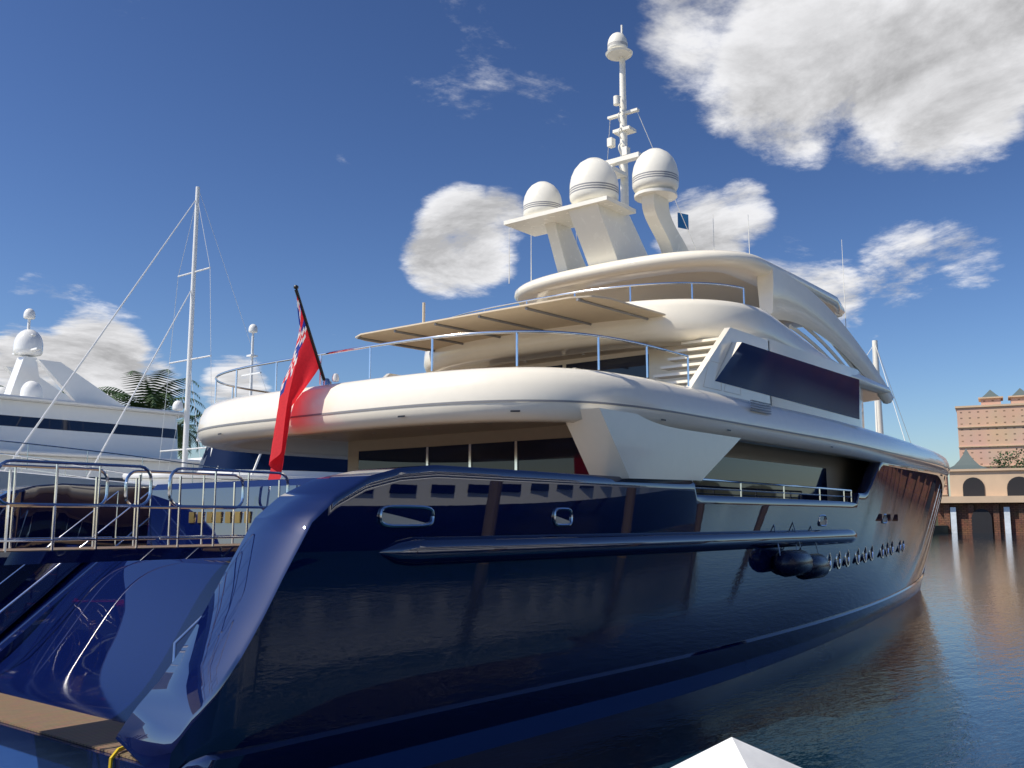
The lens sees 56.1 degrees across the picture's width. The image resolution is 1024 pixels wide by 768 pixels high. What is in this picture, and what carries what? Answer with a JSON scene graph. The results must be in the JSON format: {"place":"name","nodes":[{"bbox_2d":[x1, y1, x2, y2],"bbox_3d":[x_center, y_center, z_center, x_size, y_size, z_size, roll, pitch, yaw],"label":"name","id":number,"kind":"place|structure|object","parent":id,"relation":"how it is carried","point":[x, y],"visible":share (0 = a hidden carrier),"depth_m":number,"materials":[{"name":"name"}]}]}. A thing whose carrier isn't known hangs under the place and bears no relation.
{"place":"outdoors","nodes":[
{"label":"outdoors","id":0,"kind":"place"},
{"bbox_2d":[0,0,1023,495],"label":"sky","id":1,"kind":"structure","parent":0,"point":[371,158],"materials":[{"name":"blue"}]},
{"bbox_2d":[423,533,1023,767],"bbox_3d":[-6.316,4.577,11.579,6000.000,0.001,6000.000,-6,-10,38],"label":"water","id":2,"kind":"structure","parent":0,"point":[929,673],"depth_m":15.46,"materials":[{"name":"blue liquid"}]},
{"bbox_2d":[0,308,200,481],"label":"yacht","id":3,"kind":"object","parent":2,"relation":"on","point":[83,413],"visible":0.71,"depth_m":43.18,"materials":[{"name":"white paint"}]},
{"bbox_2d":[4,186,265,477],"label":"sailboat","id":4,"kind":"object","parent":2,"relation":"on","point":[177,405],"visible":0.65,"depth_m":40.77,"materials":[{"name":"white metal"}]},
{"bbox_2d":[0,324,347,489],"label":"yacht","id":5,"kind":"object","parent":2,"relation":"on","point":[295,467],"visible":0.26,"depth_m":34.18,"materials":[{"name":"white paint"}]},
{"bbox_2d":[0,462,946,767],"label":"hull","id":6,"kind":"object","parent":2,"relation":"on","point":[322,632],"visible":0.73,"depth_m":12.50,"materials":[{"name":"blue paint"}]},
{"bbox_2d":[0,459,288,564],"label":"passerelle","id":7,"kind":"object","parent":6,"relation":"on","point":[52,554],"visible":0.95,"depth_m":11.85,"materials":[{"name":"silver metal"}]},
{"bbox_2d":[0,478,316,767],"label":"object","id":8,"kind":"object","parent":6,"relation":"attached to","point":[91,731],"visible":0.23,"depth_m":14.63,"materials":[{"name":"brown wood"}]},
{"bbox_2d":[0,282,851,661],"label":"railings","id":9,"kind":"object","parent":6,"relation":"on","point":[516,332],"visible":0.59,"depth_m":16.04,"materials":[{"name":"silver metal"}]},
{"bbox_2d":[268,285,331,479],"bbox_3d":[-3.457,0.193,15.835,0.787,3.600,1.032,-20,-22,68],"label":"ensign","id":10,"kind":"object","parent":9,"relation":"attached to","point":[305,366],"visible":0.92,"depth_m":15.81,"materials":[{"name":"red fabric"}]},
{"bbox_2d":[197,367,949,475],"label":"deck","id":11,"kind":"structure","parent":6,"relation":"on","point":[339,416],"depth_m":15.65,"materials":[{"name":"white paint"}]},
{"bbox_2d":[198,354,832,447],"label":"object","id":12,"kind":"object","parent":11,"relation":"on","point":[335,377],"visible":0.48,"depth_m":15.72,"materials":[{"name":"black rubber"}]},
{"bbox_2d":[504,25,910,442],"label":"mast domes","id":13,"kind":"structure","parent":11,"relation":"on","point":[595,213],"depth_m":23.34,"materials":[{"name":"white plastic"}]},
{"bbox_2d":[348,327,868,500],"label":"deck houses","id":14,"kind":"structure","parent":6,"relation":"on","point":[732,362],"depth_m":19.75,"materials":[{"name":"black glass"}]},
{"bbox_2d":[424,299,892,401],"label":"upper deck","id":15,"kind":"structure","parent":14,"relation":"on","point":[680,321],"depth_m":19.85,"materials":[{"name":"white paint"}]},
{"bbox_2d":[355,295,665,351],"bbox_3d":[-0.314,-1.364,19.992,6.500,0.550,2.600,-6,-10,38],"label":"awning","id":16,"kind":"object","parent":15,"relation":"attached to","point":[567,311],"visible":0.84,"depth_m":19.20,"materials":[{"name":"fabric"}]},
{"bbox_2d":[514,250,893,403],"bbox_3d":[4.844,-0.825,26.418,9.440,3.282,9.300,-6,-10,38],"label":"hardtop","id":17,"kind":"object","parent":14,"relation":"on","point":[792,301],"visible":0.5,"depth_m":23.56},
{"bbox_2d":[379,505,904,579],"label":"hull fittings","id":18,"kind":"object","parent":6,"relation":"attached to","point":[451,550],"visible":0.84,"depth_m":13.86,"materials":[{"name":"blue metal"}]},
{"bbox_2d":[566,408,740,480],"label":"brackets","id":19,"kind":"object","parent":6,"relation":"attached to","point":[622,445],"visible":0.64,"depth_m":14.58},
{"bbox_2d":[671,737,800,767],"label":"canopy top","id":20,"kind":"object","parent":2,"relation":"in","point":[731,752],"visible":1,"depth_m":1.85,"materials":[{"name":"white fabric"}]},
{"bbox_2d":[933,517,947,533],"bbox_3d":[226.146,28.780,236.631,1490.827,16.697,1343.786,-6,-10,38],"label":"land","id":21,"kind":"structure","parent":0,"point":[940,529],"depth_m":220.84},
{"bbox_2d":[99,369,204,458],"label":"palm","id":22,"kind":"object","parent":21,"relation":"on","point":[152,398],"visible":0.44,"depth_m":80.00,"materials":[{"name":"green plant"}]},
{"bbox_2d":[163,407,203,458],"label":"palm","id":23,"kind":"object","parent":21,"relation":"on","point":[193,432],"visible":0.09,"depth_m":87.45,"materials":[{"name":"green plant"}]},
{"bbox_2d":[938,388,1023,533],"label":"shore buildings","id":24,"kind":"structure","parent":21,"relation":"on","point":[984,497],"depth_m":226.95,"materials":[{"name":"beige stone"}]},
{"bbox_2d":[990,447,1023,467],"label":"tree","id":25,"kind":"object","parent":21,"relation":"on","point":[998,461],"visible":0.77,"depth_m":241.66,"materials":[{"name":"green plant"}]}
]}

